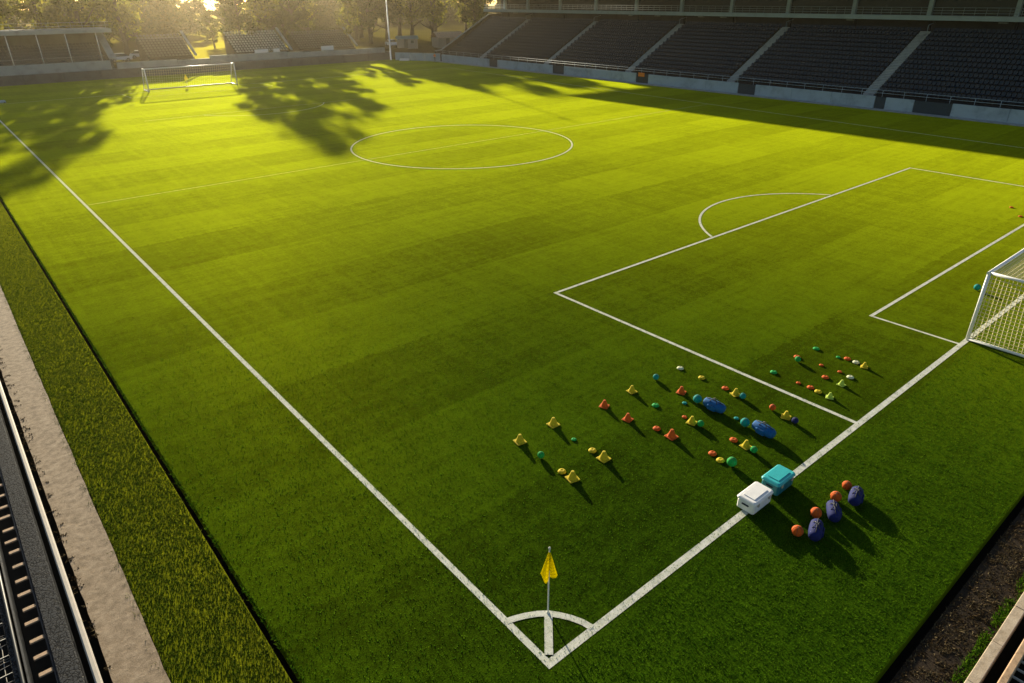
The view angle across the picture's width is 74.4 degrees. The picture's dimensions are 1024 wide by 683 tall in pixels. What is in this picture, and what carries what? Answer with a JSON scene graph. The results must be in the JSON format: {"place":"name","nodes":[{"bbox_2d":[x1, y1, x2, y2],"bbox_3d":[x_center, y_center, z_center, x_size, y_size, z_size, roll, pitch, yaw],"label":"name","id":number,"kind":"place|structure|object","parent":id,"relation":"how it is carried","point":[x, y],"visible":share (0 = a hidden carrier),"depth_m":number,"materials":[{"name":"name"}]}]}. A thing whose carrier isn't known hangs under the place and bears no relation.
{"place":"outdoors","nodes":[
{"label":"outdoors","id":0,"kind":"place"},
{"bbox_2d":[0,563,27,682],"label":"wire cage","id":1,"kind":"object","parent":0,"point":[12,669],"visible":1,"depth_m":15.03,"materials":[{"name":"metal"}]},
{"bbox_2d":[0,286,170,682],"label":"stone path","id":2,"kind":"structure","parent":0,"point":[120,630],"depth_m":18.53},
{"bbox_2d":[0,349,110,670],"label":"path litter","id":3,"kind":"object","parent":2,"relation":"on","point":[68,560],"visible":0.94,"depth_m":19.12,"materials":[{"name":"soil"}]},
{"bbox_2d":[0,282,174,681],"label":"path weeds","id":4,"kind":"object","parent":2,"relation":"on","point":[122,563],"visible":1,"depth_m":21.02,"materials":[{"name":"green plant"}]},
{"bbox_2d":[17,6,495,68],"bbox_3d":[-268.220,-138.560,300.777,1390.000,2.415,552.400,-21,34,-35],"label":"raised bank","id":5,"kind":"structure","parent":0,"point":[202,46],"depth_m":192.17,"materials":[{"name":"green plant"}]},
{"bbox_2d":[0,0,20,29],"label":"broadleaf tree","id":6,"kind":"object","parent":5,"relation":"on","point":[5,7],"visible":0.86,"depth_m":119.29,"materials":[{"name":"green plant"}]},
{"bbox_2d":[4,0,72,28],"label":"broadleaf tree","id":7,"kind":"object","parent":5,"relation":"on","point":[32,15],"visible":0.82,"depth_m":122.96,"materials":[{"name":"green plant"}]},
{"bbox_2d":[0,21,115,75],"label":"covered stand","id":8,"kind":"object","parent":5,"relation":"on","point":[37,51],"visible":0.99,"depth_m":119.82,"materials":[{"name":"grey concrete"},{"name":"painted steel"},{"name":"navy plastic"}]},
{"bbox_2d":[24,0,109,39],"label":"broadleaf tree","id":9,"kind":"object","parent":5,"relation":"on","point":[94,6],"visible":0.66,"depth_m":127.60,"materials":[{"name":"green plant"}]},
{"bbox_2d":[78,0,119,41],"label":"broadleaf tree","id":10,"kind":"object","parent":5,"relation":"on","point":[106,34],"visible":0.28,"depth_m":155.59,"materials":[{"name":"green plant"}]},
{"bbox_2d":[89,0,146,54],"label":"broadleaf tree","id":11,"kind":"object","parent":5,"relation":"on","point":[115,9],"visible":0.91,"depth_m":133.91,"materials":[{"name":"green plant"}]},
{"bbox_2d":[112,53,132,61],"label":"parked car","id":12,"kind":"object","parent":5,"relation":"on","point":[122,56],"visible":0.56,"depth_m":130.69,"materials":[{"name":"white paint"}]},
{"bbox_2d":[129,50,139,58],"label":"parked car","id":13,"kind":"object","parent":5,"relation":"on","point":[134,54],"visible":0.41,"depth_m":137.08,"materials":[{"name":"white paint"}]},
{"bbox_2d":[115,0,156,46],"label":"broadleaf tree","id":14,"kind":"object","parent":5,"relation":"on","point":[147,9],"visible":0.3,"depth_m":167.56,"materials":[{"name":"green plant"}]},
{"bbox_2d":[136,30,196,60],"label":"open terrace","id":15,"kind":"structure","parent":5,"relation":"on","point":[159,48],"depth_m":133.06,"materials":[{"name":"grey concrete"}]},
{"bbox_2d":[197,8,220,47],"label":"broadleaf tree","id":16,"kind":"object","parent":5,"relation":"on","point":[206,17],"visible":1,"depth_m":163.16,"materials":[{"name":"green plant"}]},
{"bbox_2d":[214,3,234,38],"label":"broadleaf tree","id":17,"kind":"object","parent":5,"relation":"on","point":[218,12],"visible":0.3,"depth_m":171.38,"materials":[{"name":"green plant"}]},
{"bbox_2d":[215,0,259,35],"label":"broadleaf tree","id":18,"kind":"object","parent":5,"relation":"on","point":[234,18],"visible":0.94,"depth_m":142.56,"materials":[{"name":"green plant"}]},
{"bbox_2d":[2,0,500,46],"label":"wood","id":19,"kind":"object","parent":5,"relation":"on","point":[172,18],"visible":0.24,"depth_m":203.48,"materials":[{"name":"green plant"}]},
{"bbox_2d":[223,27,292,54],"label":"open terrace","id":20,"kind":"structure","parent":5,"relation":"on","point":[247,43],"depth_m":143.50,"materials":[{"name":"grey concrete"}]},
{"bbox_2d":[244,0,275,32],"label":"broadleaf tree","id":21,"kind":"object","parent":5,"relation":"on","point":[264,21],"visible":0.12,"depth_m":180.26,"materials":[{"name":"green plant"}]},
{"bbox_2d":[237,0,285,33],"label":"broadleaf tree","id":22,"kind":"object","parent":5,"relation":"on","point":[255,6],"visible":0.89,"depth_m":150.03,"materials":[{"name":"green plant"}]},
{"bbox_2d":[261,0,304,42],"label":"broadleaf tree","id":23,"kind":"object","parent":5,"relation":"on","point":[284,31],"visible":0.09,"depth_m":179.00,"materials":[{"name":"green plant"}]},
{"bbox_2d":[259,0,312,37],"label":"broadleaf tree","id":24,"kind":"object","parent":5,"relation":"on","point":[302,15],"visible":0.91,"depth_m":152.61,"materials":[{"name":"green plant"}]},
{"bbox_2d":[289,0,317,32],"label":"broadleaf tree","id":25,"kind":"object","parent":5,"relation":"on","point":[311,15],"visible":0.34,"depth_m":189.62,"materials":[{"name":"green plant"}]},
{"bbox_2d":[288,27,357,51],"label":"open terrace","id":26,"kind":"structure","parent":5,"relation":"on","point":[306,42],"depth_m":152.53,"materials":[{"name":"grey concrete"}]},
{"bbox_2d":[321,45,333,50],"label":"white board","id":27,"kind":"object","parent":5,"relation":"on","point":[327,47],"visible":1,"depth_m":148.85,"materials":[{"name":"metal"}]},
{"bbox_2d":[331,0,353,38],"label":"broadleaf tree","id":28,"kind":"object","parent":5,"relation":"on","point":[336,14],"visible":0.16,"depth_m":190.60,"materials":[{"name":"green plant"}]},
{"bbox_2d":[336,0,360,40],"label":"broadleaf tree","id":29,"kind":"object","parent":5,"relation":"on","point":[351,6],"visible":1,"depth_m":154.01,"materials":[{"name":"green plant"}]},
{"bbox_2d":[335,0,365,40],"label":"broadleaf tree","id":30,"kind":"object","parent":5,"relation":"on","point":[357,31],"visible":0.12,"depth_m":186.02,"materials":[{"name":"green plant"}]},
{"bbox_2d":[336,0,369,37],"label":"broadleaf tree","id":31,"kind":"object","parent":5,"relation":"on","point":[361,34],"visible":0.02,"depth_m":199.51,"materials":[{"name":"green plant"}]},
{"bbox_2d":[348,0,390,43],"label":"broadleaf tree","id":32,"kind":"object","parent":5,"relation":"on","point":[372,14],"visible":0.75,"depth_m":171.27,"materials":[{"name":"green plant"}]},
{"bbox_2d":[369,0,410,40],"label":"broadleaf tree","id":33,"kind":"object","parent":5,"relation":"on","point":[393,10],"visible":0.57,"depth_m":181.65,"materials":[{"name":"green plant"}]},
{"bbox_2d":[385,39,396,45],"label":"parked car","id":34,"kind":"object","parent":5,"relation":"on","point":[392,42],"visible":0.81,"depth_m":164.95,"materials":[{"name":"white paint"}]},
{"bbox_2d":[389,1,413,35],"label":"broadleaf tree","id":35,"kind":"object","parent":5,"relation":"on","point":[399,30],"visible":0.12,"depth_m":201.03,"materials":[{"name":"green plant"}]},
{"bbox_2d":[395,35,418,48],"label":"garden shed","id":36,"kind":"structure","parent":5,"relation":"on","point":[410,42],"depth_m":159.99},
{"bbox_2d":[390,0,424,34],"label":"broadleaf tree","id":37,"kind":"object","parent":5,"relation":"on","point":[410,14],"visible":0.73,"depth_m":188.51,"materials":[{"name":"green plant"}]},
{"bbox_2d":[413,0,450,41],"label":"broadleaf tree","id":38,"kind":"object","parent":5,"relation":"on","point":[427,9],"visible":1,"depth_m":177.10,"materials":[{"name":"green plant"}]},
{"bbox_2d":[419,0,446,31],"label":"broadleaf tree","id":39,"kind":"object","parent":5,"relation":"on","point":[443,13],"visible":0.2,"depth_m":197.65,"materials":[{"name":"green plant"}]},
{"bbox_2d":[430,31,461,47],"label":"kiosk","id":40,"kind":"object","parent":5,"relation":"on","point":[442,39],"visible":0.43,"depth_m":161.87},
{"bbox_2d":[446,0,477,31],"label":"broadleaf tree","id":41,"kind":"object","parent":5,"relation":"on","point":[453,2],"visible":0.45,"depth_m":212.29,"materials":[{"name":"green plant"}]},
{"bbox_2d":[463,0,486,24],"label":"broadleaf tree","id":42,"kind":"object","parent":5,"relation":"on","point":[482,5],"visible":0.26,"depth_m":196.54,"materials":[{"name":"green plant"}]},
{"bbox_2d":[456,0,497,27],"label":"broadleaf tree","id":43,"kind":"object","parent":5,"relation":"on","point":[475,9],"visible":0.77,"depth_m":175.90,"materials":[{"name":"green plant"}]},
{"bbox_2d":[16,0,496,10],"label":"sky","id":44,"kind":"structure","parent":0,"point":[211,2],"materials":[{"name":"white"}]},
{"bbox_2d":[0,199,1023,682],"bbox_3d":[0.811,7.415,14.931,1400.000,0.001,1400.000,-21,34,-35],"label":"ground","id":45,"kind":"structure","parent":0,"point":[1004,657],"depth_m":17.47,"materials":[{"name":"soil"}]},
{"bbox_2d":[0,472,58,682],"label":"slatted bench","id":46,"kind":"object","parent":45,"relation":"on","point":[36,654],"visible":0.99,"depth_m":16.29,"materials":[{"name":"metal"}]},
{"bbox_2d":[0,382,102,682],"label":"railing","id":47,"kind":"object","parent":45,"relation":"on","point":[68,665],"visible":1,"depth_m":16.92,"materials":[{"name":"metal"}]},
{"bbox_2d":[0,202,291,682],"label":"grass verge","id":48,"kind":"object","parent":45,"relation":"on","point":[239,642],"depth_m":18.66,"materials":[{"name":"green plant"}]},
{"bbox_2d":[0,51,389,86],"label":"boundary wall","id":49,"kind":"structure","parent":45,"relation":"on","point":[67,76],"depth_m":129.03,"materials":[{"name":"grey concrete"}]},
{"bbox_2d":[116,47,384,68],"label":"retaining wall","id":50,"kind":"structure","parent":45,"relation":"on","point":[231,58],"depth_m":137.82,"materials":[{"name":"grey concrete"}]},
{"bbox_2d":[0,59,1023,682],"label":"pitch","id":51,"kind":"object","parent":45,"relation":"on","point":[632,175],"visible":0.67,"depth_m":29.07,"materials":[{"name":"green plant"}]},
{"bbox_2d":[0,196,306,682],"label":"edge fringe","id":52,"kind":"object","parent":51,"relation":"on","point":[192,506],"visible":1,"depth_m":21.18,"materials":[{"name":"green plant"}]},
{"bbox_2d":[142,63,237,91],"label":"football goal","id":53,"kind":"object","parent":51,"relation":"on","point":[147,85],"visible":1,"depth_m":108.46,"materials":[{"name":"white paint"}]},
{"bbox_2d":[0,120,554,668],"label":"touchline","id":54,"kind":"object","parent":51,"relation":"on","point":[478,594],"visible":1,"depth_m":20.44,"materials":[{"name":"paint"}]},
{"bbox_2d":[386,0,391,59],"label":"floodlight mast","id":55,"kind":"object","parent":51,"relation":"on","point":[388,31],"visible":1,"depth_m":151.81,"materials":[{"name":"grey metal"}]},
{"bbox_2d":[97,104,705,203],"bbox_3d":[-2.047,-20.511,68.454,73.015,0.001,0.040,-21,34,-35],"label":"halfway line","id":56,"kind":"object","parent":51,"relation":"on","point":[373,158],"visible":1,"depth_m":60.02,"materials":[{"name":"paint"}]},
{"bbox_2d":[395,52,440,61],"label":"corner wall","id":57,"kind":"structure","parent":51,"relation":"on","point":[418,56],"depth_m":151.57,"materials":[{"name":"grey concrete"}]},
{"bbox_2d":[350,125,572,168],"bbox_3d":[-4.864,-19.480,66.478,21.657,0.001,21.655,-21,34,-35],"label":"circle","id":58,"kind":"object","parent":51,"relation":"on","point":[460,168],"visible":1,"depth_m":61.51,"materials":[{"name":"paint"}]},
{"bbox_2d":[513,434,526,445],"bbox_3d":[0.261,3.149,21.994,0.360,0.284,0.360,-16,31,-27],"label":"training cone","id":59,"kind":"object","parent":51,"relation":"on","point":[519,440],"visible":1,"depth_m":21.92,"materials":[{"name":"yellow plastic"}]},
{"bbox_2d":[544,613,552,654],"bbox_3d":[0.836,6.671,15.430,0.190,0.001,1.122,1,27,2],"label":"corner bar","id":60,"kind":"object","parent":51,"relation":"on","point":[548,631],"visible":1,"depth_m":15.43,"materials":[{"name":"paint"}]},
{"bbox_2d":[541,547,556,613],"bbox_3d":[0.845,5.501,15.463,0.388,2.080,0.112,0,27,0],"label":"corner flag","id":61,"kind":"object","parent":51,"relation":"on","point":[548,571],"visible":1,"depth_m":15.29,"materials":[{"name":"yellow fabric"}]},
{"bbox_2d":[505,610,593,629],"bbox_3d":[0.874,6.487,15.798,2.078,0.001,0.477,2,27,5],"label":"corner arc","id":62,"kind":"object","parent":51,"relation":"on","point":[561,615],"visible":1,"depth_m":15.83,"materials":[{"name":"paint"}]},
{"bbox_2d":[547,417,559,427],"bbox_3d":[1.404,2.699,22.855,0.360,0.284,0.360,-20,33,-33],"label":"training cone","id":63,"kind":"object","parent":51,"relation":"on","point":[553,423],"visible":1,"depth_m":22.79,"materials":[{"name":"yellow plastic"}]},
{"bbox_2d":[87,271,1023,682],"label":"mown grass","id":64,"kind":"structure","parent":51,"relation":"on","point":[577,481],"depth_m":20.13,"materials":[{"name":"green plant"}]},
{"bbox_2d":[565,470,579,482],"bbox_3d":[1.824,4.013,20.288,0.360,0.284,0.360,-14,30,-25],"label":"training cone","id":65,"kind":"object","parent":51,"relation":"on","point":[572,477],"visible":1,"depth_m":20.23,"materials":[{"name":"yellow plastic"}]},
{"bbox_2d":[596,451,610,462],"bbox_3d":[2.883,3.559,21.156,0.360,0.284,0.360,-20,33,-34],"label":"training cone","id":66,"kind":"object","parent":51,"relation":"on","point":[603,457],"visible":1,"depth_m":21.09,"materials":[{"name":"yellow plastic"}]},
{"bbox_2d":[599,400,609,408],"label":"training cone","id":67,"kind":"object","parent":51,"relation":"on","point":[604,405],"visible":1,"depth_m":23.80,"materials":[{"name":"orange plastic"}]},
{"bbox_2d":[622,413,633,422],"bbox_3d":[3.970,2.567,23.108,0.320,0.252,0.320,21,34,36],"label":"training cone","id":68,"kind":"object","parent":51,"relation":"on","point":[627,418],"visible":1,"depth_m":23.05,"materials":[{"name":"orange plastic"}]},
{"bbox_2d":[626,385,637,393],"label":"training cone","id":69,"kind":"object","parent":51,"relation":"on","point":[631,390],"visible":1,"depth_m":24.69,"materials":[{"name":"yellow plastic"}]},
{"bbox_2d":[664,429,678,440],"bbox_3d":[5.257,3.012,22.187,0.360,0.284,0.360,-19,32,-32],"label":"training cone","id":70,"kind":"object","parent":51,"relation":"on","point":[671,435],"visible":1,"depth_m":22.12,"materials":[{"name":"orange plastic"}]},
{"bbox_2d":[676,386,686,394],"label":"training cone","id":71,"kind":"object","parent":51,"relation":"on","point":[680,391],"visible":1,"depth_m":24.60,"materials":[{"name":"orange plastic"}]},
{"bbox_2d":[686,416,697,425],"bbox_3d":[6.117,2.650,22.914,0.320,0.252,0.320,18,33,32],"label":"training cone","id":72,"kind":"object","parent":51,"relation":"on","point":[691,421],"visible":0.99,"depth_m":22.86,"materials":[{"name":"yellow plastic"}]},
{"bbox_2d":[693,395,701,402],"bbox_3d":[6.605,2.043,24.030,0.315,0.315,0.306,-18,32,-30],"label":"training ball","id":73,"kind":"object","parent":51,"relation":"on","point":[697,398],"visible":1,"depth_m":23.93,"materials":[{"name":"teal plastic"}]},
{"bbox_2d":[556,293,855,422],"bbox_3d":[6.928,0.197,27.970,0.160,0.001,14.770,-21,34,-35],"label":"penalty area side line","id":74,"kind":"object","parent":51,"relation":"on","point":[767,384],"visible":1,"depth_m":26.72,"materials":[{"name":"paint"}]},
{"bbox_2d":[703,397,725,412],"bbox_3d":[7.062,2.190,23.569,0.434,0.457,0.798,-22,34,-36],"label":"kit bag","id":75,"kind":"object","parent":51,"relation":"on","point":[714,405],"visible":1,"depth_m":23.43,"materials":[{"name":"blue fabric"}]},
{"bbox_2d":[554,168,909,293],"bbox_3d":[17.598,-8.400,44.559,40.520,0.001,0.160,-21,34,-35],"label":"penalty area front line","id":76,"kind":"object","parent":51,"relation":"on","point":[717,235],"visible":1,"depth_m":40.25,"materials":[{"name":"paint"}]},
{"bbox_2d":[727,457,736,466],"bbox_3d":[6.774,3.705,20.789,0.315,0.315,0.306,-14,30,-24],"label":"training ball","id":77,"kind":"object","parent":51,"relation":"on","point":[731,461],"visible":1,"depth_m":20.69,"materials":[{"name":"green plastic"}]},
{"bbox_2d":[730,388,739,396],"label":"training cone","id":78,"kind":"object","parent":51,"relation":"on","point":[735,393],"visible":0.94,"depth_m":24.45,"materials":[{"name":"yellow plastic"}]},
{"bbox_2d":[454,68,1020,147],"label":"touchline","id":79,"kind":"object","parent":51,"relation":"on","point":[762,111],"visible":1,"depth_m":81.82,"materials":[{"name":"paint"}]},
{"bbox_2d":[740,418,749,426],"bbox_3d":[7.835,2.720,22.692,0.315,0.315,0.306,-16,31,-28],"label":"training ball","id":80,"kind":"object","parent":51,"relation":"on","point":[744,422],"visible":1,"depth_m":22.59,"materials":[{"name":"teal plastic"}]},
{"bbox_2d":[739,440,751,449],"bbox_3d":[7.528,3.275,21.675,0.320,0.252,0.320,-16,31,-27],"label":"training cone","id":81,"kind":"object","parent":51,"relation":"on","point":[745,445],"visible":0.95,"depth_m":21.61,"materials":[{"name":"yellow plastic"}]},
{"bbox_2d":[737,482,772,514],"bbox_3d":[6.899,4.446,19.182,1.020,0.438,0.612,-21,34,-35],"label":"equipment crate","id":82,"kind":"object","parent":51,"relation":"on","point":[754,498],"visible":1,"depth_m":19.00,"materials":[{"name":"plastic"}]},
{"bbox_2d":[699,193,827,236],"bbox_3d":[16.151,-9.155,46.043,14.475,0.001,4.239,-21,34,-35],"label":"penalty arc","id":83,"kind":"object","parent":51,"relation":"on","point":[700,223],"visible":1,"depth_m":46.93,"materials":[{"name":"paint"}]},
{"bbox_2d":[752,420,775,437],"bbox_3d":[8.301,2.857,22.251,0.434,0.457,0.798,-17,31,-29],"label":"kit bag","id":84,"kind":"object","parent":51,"relation":"on","point":[763,429],"visible":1,"depth_m":22.12,"materials":[{"name":"blue fabric"}]},
{"bbox_2d":[761,465,795,495],"bbox_3d":[7.826,4.076,19.866,0.980,0.458,0.612,-21,34,-35],"label":"equipment crate","id":85,"kind":"object","parent":51,"relation":"on","point":[777,479],"visible":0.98,"depth_m":19.68,"materials":[{"name":"plastic"}]},
{"bbox_2d":[780,411,791,420],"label":"training cone","id":86,"kind":"object","parent":51,"relation":"on","point":[786,416],"visible":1,"depth_m":23.11,"materials":[{"name":"yellow plastic"}]},
{"bbox_2d":[549,294,1023,663],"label":"goal line","id":87,"kind":"object","parent":51,"relation":"on","point":[581,638],"visible":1,"depth_m":18.26,"materials":[{"name":"paint"}]},
{"bbox_2d":[791,525,803,536],"bbox_3d":[7.658,5.077,18.103,0.306,0.315,0.315,15,31,27],"label":"training ball","id":88,"kind":"object","parent":51,"relation":"on","point":[797,530],"visible":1,"depth_m":18.00,"materials":[{"name":"orange plastic"}]},
{"bbox_2d":[810,507,821,517],"bbox_3d":[8.437,4.750,18.728,0.315,0.315,0.306,-13,30,-22],"label":"training ball","id":89,"kind":"object","parent":51,"relation":"on","point":[815,512],"visible":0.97,"depth_m":18.63,"materials":[{"name":"orange plastic"}]},
{"bbox_2d":[808,518,824,540],"bbox_3d":[8.169,5.018,18.096,0.388,0.409,0.714,13,30,25],"label":"kit bag","id":90,"kind":"object","parent":51,"relation":"on","point":[816,529],"visible":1,"depth_m":17.95,"materials":[{"name":"blue fabric"}]},
{"bbox_2d":[826,499,841,521],"bbox_3d":[8.952,4.677,18.748,0.388,0.409,0.714,8,28,16],"label":"kit bag","id":91,"kind":"object","parent":51,"relation":"on","point":[834,511],"visible":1,"depth_m":18.59,"materials":[{"name":"blue fabric"}]},
{"bbox_2d":[830,491,841,501],"bbox_3d":[9.278,4.435,19.329,0.306,0.315,0.315,20,33,34],"label":"training ball","id":92,"kind":"object","parent":51,"relation":"on","point":[836,496],"visible":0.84,"depth_m":19.23,"materials":[{"name":"orange plastic"}]},
{"bbox_2d":[842,481,851,489],"bbox_3d":[9.819,4.216,19.785,0.272,0.280,0.280,22,35,37],"label":"training ball","id":93,"kind":"object","parent":51,"relation":"on","point":[846,485],"visible":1,"depth_m":19.69,"materials":[{"name":"orange plastic"}]},
{"bbox_2d":[848,486,864,505],"bbox_3d":[9.857,4.386,19.302,0.388,0.409,0.714,16,32,29],"label":"kit bag","id":94,"kind":"object","parent":51,"relation":"on","point":[856,495],"visible":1,"depth_m":19.15,"materials":[{"name":"blue fabric"}]},
{"bbox_2d":[873,316,958,343],"bbox_3d":[17.393,-0.521,29.211,0.130,0.001,3.520,-21,34,-35],"label":"goal area side line","id":95,"kind":"object","parent":51,"relation":"on","point":[917,330],"visible":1,"depth_m":29.12,"materials":[{"name":"paint"}]},
{"bbox_2d":[869,224,1023,316],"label":"goal area front line","id":96,"kind":"object","parent":51,"relation":"on","point":[928,281],"visible":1,"depth_m":34.87,"materials":[{"name":"paint"}]},
{"bbox_2d":[965,248,1023,357],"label":"football goal","id":97,"kind":"object","parent":51,"relation":"on","point":[999,267],"visible":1,"depth_m":27.19,"materials":[{"name":"white paint"}]},
{"bbox_2d":[435,0,1023,109],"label":"grandstand","id":98,"kind":"object","parent":45,"relation":"on","point":[967,52],"visible":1,"depth_m":101.14,"materials":[{"name":"black plastic"}]},
{"bbox_2d":[441,54,1023,123],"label":"perimeter wall","id":99,"kind":"structure","parent":45,"relation":"on","point":[971,111],"depth_m":93.33,"materials":[{"name":"concrete"}]},
{"bbox_2d":[890,508,1023,682],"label":"soil strip","id":100,"kind":"object","parent":45,"relation":"on","point":[951,659],"depth_m":15.86,"materials":[{"name":"brown soil"}]},
{"bbox_2d":[944,572,1023,682],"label":"moss fringe","id":101,"kind":"object","parent":100,"relation":"on","point":[997,620],"visible":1,"depth_m":15.34,"materials":[{"name":"green plant"}]},
{"bbox_2d":[964,592,1023,682],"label":"concrete kerb","id":102,"kind":"structure","parent":45,"relation":"on","point":[992,652],"depth_m":15.10,"materials":[{"name":"beige concrete"}]},
{"bbox_2d":[997,639,1023,682],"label":"steel grating","id":103,"kind":"object","parent":45,"relation":"on","point":[1011,669],"visible":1,"depth_m":14.55,"materials":[{"name":"metal"}]},
{"bbox_2d":[437,61,1023,126],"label":"sideline kerb path","id":104,"kind":"structure","parent":0,"point":[967,119],"depth_m":93.10,"materials":[{"name":"concrete"}]},
{"bbox_2d":[552,346,1023,682],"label":"edge grass","id":105,"kind":"structure","parent":0,"point":[766,642],"depth_m":17.32,"materials":[{"name":"green plant"}]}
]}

